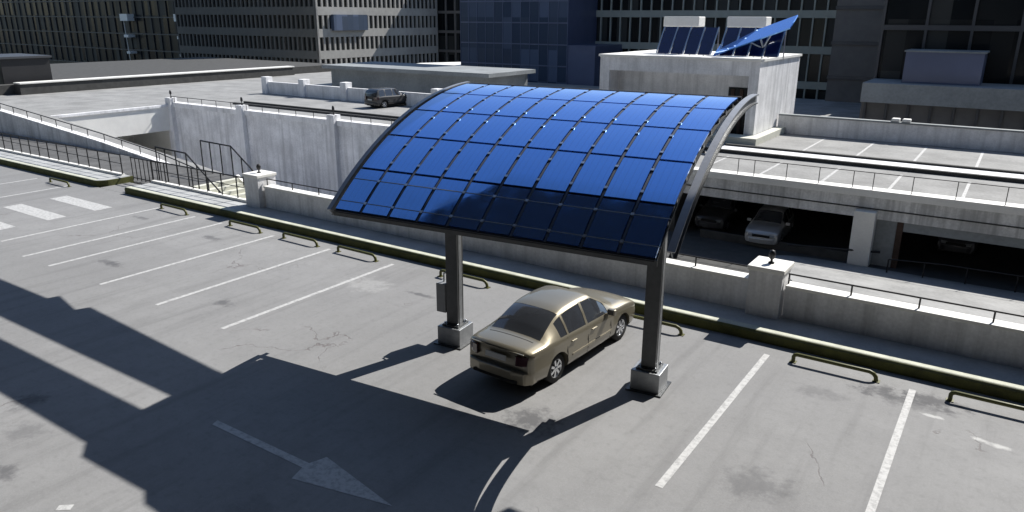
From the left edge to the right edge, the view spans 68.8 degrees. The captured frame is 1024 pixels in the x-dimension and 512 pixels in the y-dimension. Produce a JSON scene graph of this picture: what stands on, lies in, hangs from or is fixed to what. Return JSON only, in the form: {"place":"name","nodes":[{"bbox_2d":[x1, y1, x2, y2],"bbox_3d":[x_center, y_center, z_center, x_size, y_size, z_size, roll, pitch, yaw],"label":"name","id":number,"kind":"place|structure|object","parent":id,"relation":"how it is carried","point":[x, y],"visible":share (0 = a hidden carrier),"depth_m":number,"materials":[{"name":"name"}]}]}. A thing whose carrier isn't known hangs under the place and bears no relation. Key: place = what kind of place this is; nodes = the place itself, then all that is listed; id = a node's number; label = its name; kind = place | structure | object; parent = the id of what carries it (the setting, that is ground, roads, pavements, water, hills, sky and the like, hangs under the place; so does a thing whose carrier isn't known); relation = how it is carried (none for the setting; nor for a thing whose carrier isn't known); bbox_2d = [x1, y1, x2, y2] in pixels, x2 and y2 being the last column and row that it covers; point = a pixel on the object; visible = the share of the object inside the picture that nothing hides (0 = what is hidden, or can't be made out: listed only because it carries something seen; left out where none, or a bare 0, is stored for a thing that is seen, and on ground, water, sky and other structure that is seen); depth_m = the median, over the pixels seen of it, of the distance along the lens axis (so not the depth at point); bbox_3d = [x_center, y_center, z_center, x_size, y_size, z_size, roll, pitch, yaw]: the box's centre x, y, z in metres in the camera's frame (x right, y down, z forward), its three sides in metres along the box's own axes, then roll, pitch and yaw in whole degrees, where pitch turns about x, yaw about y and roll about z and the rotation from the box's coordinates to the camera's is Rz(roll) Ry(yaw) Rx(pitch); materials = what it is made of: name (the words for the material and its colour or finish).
{"place":"outdoors","nodes":[
{"label":"outdoors","id":0,"kind":"place"},
{"bbox_2d":[0,151,125,178],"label":"pavement","id":1,"kind":"structure","parent":0,"point":[59,166],"depth_m":35.97,"materials":[{"name":"concrete"}]},
{"bbox_2d":[0,132,124,175],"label":"railing","id":2,"kind":"object","parent":1,"relation":"on","point":[99,169],"visible":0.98,"depth_m":36.48,"materials":[{"name":"black metal"}]},
{"bbox_2d":[0,0,180,63],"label":"black glass building","id":3,"kind":"structure","parent":0,"point":[69,31],"depth_m":182.02,"materials":[{"name":"black glass"}]},
{"bbox_2d":[0,0,179,61],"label":"window","id":4,"kind":"structure","parent":3,"relation":"in","point":[153,4],"depth_m":182.10,"materials":[{"name":"black glass"}]},
{"bbox_2d":[119,14,136,59],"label":"balcony stack","id":5,"kind":"object","parent":3,"relation":"attached to","point":[126,17],"visible":0.73,"depth_m":170.04,"materials":[{"name":"white paint"}]},
{"bbox_2d":[0,133,234,186],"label":"landing","id":6,"kind":"object","parent":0,"point":[127,169],"visible":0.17,"depth_m":38.51,"materials":[{"name":"concrete"}]},
{"bbox_2d":[129,157,162,182],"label":"gate","id":7,"kind":"structure","parent":6,"relation":"on","point":[137,178],"depth_m":33.62,"materials":[{"name":"black metal"}]},
{"bbox_2d":[101,182,139,192],"bbox_3d":[-16.847,-2.703,32.854,2.000,0.604,1.350,12,21,32],"label":"pavement gap","id":8,"kind":"object","parent":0,"point":[120,188],"visible":0.29,"depth_m":32.80,"materials":[{"name":"concrete"}]},
{"bbox_2d":[13,66,294,94],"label":"boundary wall","id":9,"kind":"structure","parent":0,"point":[53,86],"depth_m":79.58,"materials":[{"name":"concrete"}]},
{"bbox_2d":[173,0,437,63],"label":"stone building","id":10,"kind":"structure","parent":0,"point":[342,31],"depth_m":134.93,"materials":[{"name":"grey stone"}]},
{"bbox_2d":[176,0,316,62],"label":"window","id":11,"kind":"structure","parent":10,"relation":"in","point":[176,0],"depth_m":132.45,"materials":[{"name":"black glass"}]},
{"bbox_2d":[330,14,367,30],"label":"blue bay window","id":12,"kind":"structure","parent":10,"relation":"in","point":[338,22],"depth_m":129.16,"materials":[{"name":"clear glass"}]},
{"bbox_2d":[317,0,435,62],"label":"window","id":13,"kind":"structure","parent":10,"relation":"in","point":[318,1],"depth_m":139.31,"materials":[{"name":"black glass"}]},
{"bbox_2d":[437,0,460,61],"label":"brown building","id":14,"kind":"structure","parent":0,"point":[448,22],"depth_m":148.91,"materials":[{"name":"stone"}]},
{"bbox_2d":[437,0,460,61],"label":"window","id":15,"kind":"structure","parent":14,"relation":"in","point":[441,3],"depth_m":148.81,"materials":[{"name":"black glass"}]},
{"bbox_2d":[0,164,1023,511],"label":"parking lot","id":16,"kind":"structure","parent":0,"point":[124,394],"depth_m":14.58,"materials":[{"name":"concrete"}]},
{"bbox_2d":[4,204,65,219],"bbox_3d":[-18.339,-1.699,28.693,3.500,0.001,0.680,12,21,32],"label":"crossing stripe","id":17,"kind":"object","parent":16,"relation":"on","point":[35,212],"visible":1,"depth_m":28.59,"materials":[{"name":"white paint"}]},
{"bbox_2d":[0,159,93,185],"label":"kerb","id":18,"kind":"structure","parent":16,"relation":"on","point":[49,173],"depth_m":35.11,"materials":[{"name":"green paint"}]},
{"bbox_2d":[0,157,97,179],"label":"kerb top","id":19,"kind":"structure","parent":18,"relation":"on","point":[64,172],"depth_m":35.20,"materials":[{"name":"grey concrete"}]},
{"bbox_2d":[51,196,110,210],"bbox_3d":[-17.360,-2.135,30.076,3.500,0.001,0.680,12,21,32],"label":"crossing stripe","id":20,"kind":"object","parent":16,"relation":"on","point":[81,203],"visible":1,"depth_m":29.99,"materials":[{"name":"white paint"}]},
{"bbox_2d":[23,216,195,256],"bbox_3d":[-13.607,-0.738,25.756,0.130,0.001,6.030,12,21,32],"label":"parking line","id":21,"kind":"object","parent":16,"relation":"on","point":[107,236],"visible":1,"depth_m":25.41,"materials":[{"name":"white paint"}]},
{"bbox_2d":[93,175,133,187],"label":"kerb","id":22,"kind":"structure","parent":16,"relation":"on","point":[105,183],"depth_m":33.21,"materials":[{"name":"green paint"}]},
{"bbox_2d":[48,223,221,265],"bbox_3d":[-12.256,-0.454,24.890,0.130,0.001,6.030,12,21,32],"label":"parking line","id":23,"kind":"object","parent":16,"relation":"on","point":[134,244],"visible":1,"depth_m":24.65,"materials":[{"name":"white paint"}]},
{"bbox_2d":[100,235,273,284],"bbox_3d":[-9.877,0.045,23.364,0.130,0.001,6.030,12,21,32],"label":"parking line","id":24,"kind":"object","parent":16,"relation":"on","point":[184,260],"visible":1,"depth_m":22.97,"materials":[{"name":"white paint"}]},
{"bbox_2d":[155,249,330,304],"bbox_3d":[-7.598,0.523,21.903,0.130,0.001,6.030,12,21,32],"label":"parking line","id":25,"kind":"object","parent":16,"relation":"on","point":[239,278],"visible":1,"depth_m":21.51,"materials":[{"name":"white paint"}]},
{"bbox_2d":[212,420,391,505],"bbox_3d":[-3.700,3.474,12.721,4.450,0.001,0.760,12,21,32],"label":"painted arrow","id":26,"kind":"object","parent":16,"relation":"on","point":[326,472],"visible":1,"depth_m":12.35,"materials":[{"name":"white paint"}]},
{"bbox_2d":[222,264,393,328],"bbox_3d":[-5.318,1.001,20.441,0.130,0.001,6.030,12,21,32],"label":"parking line","id":27,"kind":"object","parent":16,"relation":"on","point":[267,311],"visible":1,"depth_m":20.01,"materials":[{"name":"white paint"}]},
{"bbox_2d":[327,81,758,397],"bbox_3d":[0.776,-0.470,15.816,6.961,5.682,5.757,10,20,27],"label":"solar carport","id":28,"kind":"object","parent":16,"relation":"on","point":[602,173],"visible":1,"depth_m":14.24,"materials":[{"name":"blue glass"}]},
{"bbox_2d":[470,285,634,386],"bbox_3d":[1.047,1.467,16.699,2.068,1.458,4.656,13,22,35],"label":"sedan car","id":29,"kind":"object","parent":16,"relation":"on","point":[547,333],"visible":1,"depth_m":15.54,"materials":[{"name":"beige paint"}]},
{"bbox_2d":[125,188,1023,403],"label":"kerb","id":30,"kind":"structure","parent":16,"relation":"on","point":[959,382],"depth_m":18.06,"materials":[{"name":"green paint"}]},
{"bbox_2d":[655,354,769,487],"bbox_3d":[4.050,2.966,14.434,0.130,0.001,6.030,12,21,32],"label":"parking line","id":31,"kind":"object","parent":16,"relation":"on","point":[682,457],"visible":1,"depth_m":13.84,"materials":[{"name":"white paint"}]},
{"bbox_2d":[789,353,879,382],"bbox_3d":[6.891,2.369,15.998,1.820,0.238,0.140,12,21,31],"label":"wheel stop","id":32,"kind":"object","parent":16,"relation":"on","point":[839,364],"visible":1,"depth_m":15.93,"materials":[{"name":"green paint"}]},
{"bbox_2d":[865,389,915,511],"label":"parking line","id":33,"kind":"object","parent":16,"relation":"on","point":[883,474],"visible":1,"depth_m":12.95,"materials":[{"name":"white paint"}]},
{"bbox_2d":[945,391,1023,410],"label":"wheel stop","id":34,"kind":"object","parent":16,"relation":"on","point":[979,398],"visible":1,"depth_m":14.48,"materials":[{"name":"green paint"}]},
{"bbox_2d":[132,183,1023,384],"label":"pavement","id":35,"kind":"structure","parent":0,"point":[1007,373],"depth_m":19.42,"materials":[{"name":"concrete"}]},
{"bbox_2d":[150,160,245,202],"bbox_3d":[-12.832,-2.948,30.740,6.868,1.296,0.180,12,21,32],"label":"railing","id":36,"kind":"object","parent":35,"relation":"on","point":[207,192],"visible":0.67,"depth_m":30.72,"materials":[{"name":"black metal"}]},
{"bbox_2d":[242,164,276,207],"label":"parapet pillar","id":37,"kind":"structure","parent":35,"relation":"on","point":[255,182],"depth_m":28.30,"materials":[{"name":"concrete"}]},
{"bbox_2d":[263,178,748,308],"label":"parapet wall","id":38,"kind":"structure","parent":35,"relation":"on","point":[721,286],"depth_m":21.26,"materials":[{"name":"concrete"}]},
{"bbox_2d":[126,186,1023,389],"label":"kerb top","id":39,"kind":"structure","parent":35,"relation":"on","point":[902,360],"depth_m":18.42,"materials":[{"name":"grey concrete"}]},
{"bbox_2d":[745,250,793,319],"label":"parapet pillar","id":40,"kind":"structure","parent":35,"relation":"on","point":[768,279],"depth_m":18.09,"materials":[{"name":"concrete"}]},
{"bbox_2d":[782,273,1023,368],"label":"parapet wall","id":41,"kind":"structure","parent":35,"relation":"on","point":[993,340],"depth_m":16.66,"materials":[{"name":"concrete"}]},
{"bbox_2d":[595,0,837,99],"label":"office building","id":42,"kind":"structure","parent":0,"point":[632,25],"depth_m":80.51,"materials":[{"name":"concrete"}]},
{"bbox_2d":[602,17,609,40],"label":"window","id":43,"kind":"structure","parent":42,"relation":"in","point":[605,20],"depth_m":89.64,"materials":[{"name":"black glass"}]},
{"bbox_2d":[611,17,619,41],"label":"window","id":44,"kind":"structure","parent":42,"relation":"in","point":[615,20],"depth_m":88.99,"materials":[{"name":"black glass"}]},
{"bbox_2d":[621,17,629,41],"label":"window","id":45,"kind":"structure","parent":42,"relation":"in","point":[625,20],"depth_m":88.29,"materials":[{"name":"black glass"}]},
{"bbox_2d":[631,17,639,41],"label":"window","id":46,"kind":"structure","parent":42,"relation":"in","point":[635,20],"depth_m":87.61,"materials":[{"name":"black glass"}]},
{"bbox_2d":[641,17,649,41],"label":"window","id":47,"kind":"structure","parent":42,"relation":"in","point":[645,20],"depth_m":86.93,"materials":[{"name":"black glass"}]},
{"bbox_2d":[651,17,659,42],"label":"window","id":48,"kind":"structure","parent":42,"relation":"in","point":[655,29],"depth_m":86.25,"materials":[{"name":"black glass"}]},
{"bbox_2d":[715,18,725,43],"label":"window","id":49,"kind":"structure","parent":42,"relation":"in","point":[721,22],"depth_m":82.06,"materials":[{"name":"black glass"}]},
{"bbox_2d":[786,18,798,45],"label":"window","id":50,"kind":"structure","parent":42,"relation":"in","point":[792,33],"depth_m":78.15,"materials":[{"name":"black glass"}]},
{"bbox_2d":[797,54,807,80],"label":"window","id":51,"kind":"structure","parent":42,"relation":"in","point":[803,59],"depth_m":78.40,"materials":[{"name":"black glass"}]},
{"bbox_2d":[799,18,811,45],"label":"window","id":52,"kind":"structure","parent":42,"relation":"in","point":[806,23],"depth_m":77.39,"materials":[{"name":"black glass"}]},
{"bbox_2d":[795,88,825,99],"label":"window","id":53,"kind":"structure","parent":42,"relation":"in","point":[810,93],"depth_m":78.61,"materials":[{"name":"black glass"}]},
{"bbox_2d":[807,54,820,81],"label":"window","id":54,"kind":"structure","parent":42,"relation":"in","point":[814,63],"depth_m":77.79,"materials":[{"name":"black glass"}]},
{"bbox_2d":[811,18,825,45],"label":"window","id":55,"kind":"structure","parent":42,"relation":"in","point":[819,23],"depth_m":76.71,"materials":[{"name":"black glass"}]},
{"bbox_2d":[820,54,830,81],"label":"window","id":56,"kind":"structure","parent":42,"relation":"in","point":[826,58],"depth_m":77.20,"materials":[{"name":"black glass"}]},
{"bbox_2d":[824,18,834,46],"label":"window","id":57,"kind":"structure","parent":42,"relation":"in","point":[831,21],"depth_m":76.12,"materials":[{"name":"black glass"}]},
{"bbox_2d":[666,201,1023,292],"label":"garage floor","id":58,"kind":"structure","parent":0,"point":[817,228],"depth_m":34.33,"materials":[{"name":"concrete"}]},
{"bbox_2d":[695,197,745,230],"bbox_3d":[10.830,-2.401,38.782,1.996,1.488,4.126,11,21,30],"label":"hatchback car","id":59,"kind":"object","parent":58,"relation":"on","point":[723,214],"visible":0.91,"depth_m":37.77,"materials":[{"name":"grey paint"}]},
{"bbox_2d":[745,204,794,244],"bbox_3d":[12.504,-1.573,36.217,1.996,1.488,4.126,10,20,28],"label":"hatchback car","id":60,"kind":"object","parent":58,"relation":"on","point":[768,224],"visible":0.94,"depth_m":35.29,"materials":[{"name":"silver metal"}]},
{"bbox_2d":[668,102,1023,268],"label":"garage deck","id":61,"kind":"structure","parent":58,"relation":"on","point":[886,195],"depth_m":34.40,"materials":[{"name":"grey concrete"}]},
{"bbox_2d":[754,126,784,142],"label":"plinth","id":62,"kind":"structure","parent":61,"relation":"on","point":[771,133],"depth_m":47.12,"materials":[{"name":"concrete"}]},
{"bbox_2d":[778,113,1023,152],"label":"parapet wall","id":63,"kind":"structure","parent":61,"relation":"on","point":[905,130],"depth_m":45.25,"materials":[{"name":"concrete"}]},
{"bbox_2d":[937,237,979,255],"bbox_3d":[21.050,-1.137,34.986,1.996,1.488,4.126,13,22,34],"label":"hatchback car","id":64,"kind":"object","parent":58,"relation":"on","point":[958,246],"visible":0.34,"depth_m":33.51,"materials":[{"name":"grey paint"}]},
{"bbox_2d":[825,0,884,102],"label":"dark tower","id":65,"kind":"structure","parent":0,"point":[855,41],"depth_m":66.30,"materials":[{"name":"concrete"}]},
{"bbox_2d":[775,255,1023,324],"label":"driveway","id":66,"kind":"structure","parent":0,"point":[1007,301],"depth_m":27.77,"materials":[{"name":"concrete"}]},
{"bbox_2d":[886,259,1023,292],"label":"driveway rail","id":67,"kind":"object","parent":66,"relation":"on","point":[967,268],"visible":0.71,"depth_m":29.99,"materials":[{"name":"black metal"}]},
{"label":"ground","id":68,"kind":"structure","parent":0,"visible":0},
{"bbox_2d":[0,103,193,167],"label":"ramp wall","id":69,"kind":"structure","parent":68,"relation":"on","point":[13,123],"depth_m":44.82,"materials":[{"name":"grey concrete"}]},
{"bbox_2d":[0,71,834,195],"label":"parking deck","id":70,"kind":"structure","parent":68,"relation":"on","point":[323,143],"depth_m":59.37,"materials":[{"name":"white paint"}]},
{"bbox_2d":[0,57,330,94],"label":"flat roof","id":71,"kind":"structure","parent":70,"relation":"on","point":[60,71],"depth_m":97.70,"materials":[{"name":"concrete"}]},
{"bbox_2d":[0,53,52,83],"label":"gate booth","id":72,"kind":"object","parent":71,"relation":"on","point":[17,67],"visible":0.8,"depth_m":72.38,"materials":[{"name":"grey concrete"}]},
{"bbox_2d":[261,76,441,105],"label":"parapet wall","id":73,"kind":"structure","parent":70,"relation":"on","point":[345,91],"depth_m":68.43,"materials":[{"name":"concrete"}]},
{"bbox_2d":[364,87,406,107],"bbox_3d":[-10.281,-13.376,62.792,2.166,1.552,4.238,16,23,40],"label":"off road car","id":74,"kind":"object","parent":70,"relation":"on","point":[383,97],"visible":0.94,"depth_m":61.61,"materials":[{"name":"black paint"}]},
{"bbox_2d":[322,61,535,93],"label":"flat roof shed","id":75,"kind":"structure","parent":70,"relation":"on","point":[415,77],"depth_m":72.06,"materials":[{"name":"grey concrete"}]},
{"bbox_2d":[599,50,801,135],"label":"rooftop building","id":76,"kind":"structure","parent":70,"relation":"on","point":[771,82],"depth_m":47.76,"materials":[{"name":"concrete"}]},
{"bbox_2d":[663,16,704,53],"bbox_3d":[11.658,-15.033,50.888,2.500,2.400,1.200,12,21,32],"label":"rooftop unit","id":77,"kind":"object","parent":76,"relation":"on","point":[670,21],"visible":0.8,"depth_m":50.11,"materials":[{"name":"white paint"}]},
{"bbox_2d":[656,26,719,55],"bbox_3d":[11.135,-13.642,47.516,3.670,1.795,1.270,12,21,32],"label":"solar rack","id":78,"kind":"object","parent":76,"relation":"on","point":[682,45],"visible":0.98,"depth_m":47.42,"materials":[{"name":"glass"}]},
{"bbox_2d":[726,87,747,134],"bbox_3d":[14.270,-9.020,46.975,1.580,3.050,0.053,12,21,32],"label":"doorway","id":79,"kind":"structure","parent":76,"relation":"in","point":[737,89],"depth_m":46.92,"materials":[{"name":"glass"}]},
{"bbox_2d":[727,17,771,55],"bbox_3d":[15.306,-14.268,48.549,2.500,2.400,1.200,12,21,32],"label":"rooftop unit","id":80,"kind":"object","parent":76,"relation":"on","point":[757,22],"visible":0.66,"depth_m":47.75,"materials":[{"name":"white paint"}]},
{"bbox_2d":[718,27,786,58],"bbox_3d":[14.534,-12.929,45.337,3.670,1.795,1.270,12,21,32],"label":"solar rack","id":81,"kind":"object","parent":76,"relation":"on","point":[774,45],"visible":0.79,"depth_m":45.13,"materials":[{"name":"glass"}]},
{"bbox_2d":[713,15,797,58],"bbox_3d":[14.592,-13.192,44.966,4.424,2.522,1.428,12,21,32],"label":"solar table","id":82,"kind":"object","parent":76,"relation":"on","point":[769,31],"visible":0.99,"depth_m":44.68,"materials":[{"name":"blue glass"}]},
{"bbox_2d":[708,132,762,145],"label":"plinth","id":83,"kind":"structure","parent":70,"relation":"on","point":[751,140],"depth_m":44.75,"materials":[{"name":"concrete"}]},
{"bbox_2d":[460,0,622,85],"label":"slate tower","id":84,"kind":"structure","parent":68,"relation":"on","point":[551,41],"depth_m":87.81,"materials":[{"name":"blue concrete"}]},
{"bbox_2d":[521,2,529,21],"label":"window","id":85,"kind":"structure","parent":84,"relation":"in","point":[525,6],"depth_m":87.27,"materials":[{"name":"blue glass"}]},
{"bbox_2d":[530,23,538,43],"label":"window","id":86,"kind":"structure","parent":84,"relation":"in","point":[534,28],"depth_m":87.31,"materials":[{"name":"blue glass"}]},
{"bbox_2d":[530,2,538,21],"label":"window","id":87,"kind":"structure","parent":84,"relation":"in","point":[534,6],"depth_m":86.59,"materials":[{"name":"blue glass"}]},
{"bbox_2d":[539,24,547,43],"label":"window","id":88,"kind":"structure","parent":84,"relation":"in","point":[543,28],"depth_m":86.64,"materials":[{"name":"blue glass"}]},
{"bbox_2d":[539,45,547,64],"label":"window","id":89,"kind":"structure","parent":84,"relation":"in","point":[543,49],"depth_m":87.35,"materials":[{"name":"blue glass"}]},
{"bbox_2d":[539,2,547,21],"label":"window","id":90,"kind":"structure","parent":84,"relation":"in","point":[543,17],"depth_m":85.91,"materials":[{"name":"blue glass"}]},
{"bbox_2d":[548,45,556,65],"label":"window","id":91,"kind":"structure","parent":84,"relation":"in","point":[552,49],"depth_m":86.67,"materials":[{"name":"blue glass"}]},
{"bbox_2d":[548,24,557,43],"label":"window","id":92,"kind":"structure","parent":84,"relation":"in","point":[553,28],"depth_m":85.95,"materials":[{"name":"blue glass"}]},
{"bbox_2d":[549,2,557,21],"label":"window","id":93,"kind":"structure","parent":84,"relation":"in","point":[553,6],"depth_m":85.22,"materials":[{"name":"blue glass"}]},
{"bbox_2d":[557,46,566,65],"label":"window","id":94,"kind":"structure","parent":84,"relation":"in","point":[562,50],"depth_m":86.00,"materials":[{"name":"blue glass"}]},
{"bbox_2d":[558,24,566,43],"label":"window","id":95,"kind":"structure","parent":84,"relation":"in","point":[562,28],"depth_m":85.26,"materials":[{"name":"blue glass"}]},
{"bbox_2d":[558,1,567,21],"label":"window","id":96,"kind":"structure","parent":84,"relation":"in","point":[563,5],"depth_m":84.52,"materials":[{"name":"blue glass"}]},
{"bbox_2d":[859,0,1023,129],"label":"podium building","id":97,"kind":"structure","parent":68,"relation":"on","point":[953,62],"depth_m":50.51,"materials":[{"name":"grey concrete"}]},
{"bbox_2d":[877,30,923,78],"bbox_3d":[28.020,-14.474,53.998,2.614,3.490,0.040,12,21,32],"label":"window","id":98,"kind":"structure","parent":97,"relation":"in","point":[895,43],"depth_m":54.09,"materials":[{"name":"black glass"}]},
{"bbox_2d":[885,0,928,24],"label":"window","id":99,"kind":"structure","parent":97,"relation":"in","point":[899,12],"depth_m":53.07,"materials":[{"name":"black glass"}]},
{"bbox_2d":[925,31,969,49],"bbox_3d":[30.353,-13.985,52.502,2.614,3.490,0.040,12,21,32],"label":"window","id":100,"kind":"structure","parent":97,"relation":"in","point":[945,40],"depth_m":52.12,"materials":[{"name":"black glass"}]},
{"bbox_2d":[929,0,975,24],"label":"window","id":101,"kind":"structure","parent":97,"relation":"in","point":[943,12],"depth_m":51.58,"materials":[{"name":"black glass"}]},
{"bbox_2d":[971,31,1018,83],"bbox_3d":[32.686,-13.495,51.006,2.614,3.490,0.040,12,21,32],"label":"window","id":102,"kind":"structure","parent":97,"relation":"in","point":[1001,45],"depth_m":50.79,"materials":[{"name":"black glass"}]},
{"bbox_2d":[975,0,1023,25],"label":"window","id":103,"kind":"structure","parent":97,"relation":"in","point":[990,12],"depth_m":50.08,"materials":[{"name":"black glass"}]},
{"bbox_2d":[1012,32,1023,84],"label":"window","id":104,"kind":"structure","parent":97,"relation":"in","point":[1018,79],"depth_m":50.22,"materials":[{"name":"black glass"}]},
{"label":"ramp","id":105,"kind":"structure","parent":0,"visible":0},
{"bbox_2d":[0,100,221,172],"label":"ramp","id":106,"kind":"structure","parent":105,"relation":"on","point":[95,134],"depth_m":48.66,"materials":[{"name":"concrete"}]},
{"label":"service yard","id":107,"kind":"structure","parent":0,"visible":0},
{"bbox_2d":[155,140,253,198],"bbox_3d":[-11.399,-1.546,33.382,9.928,6.130,2.800,12,21,32],"label":"stair","id":108,"kind":"object","parent":107,"relation":"on","point":[227,189],"visible":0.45,"depth_m":34.12,"materials":[{"name":"concrete"}]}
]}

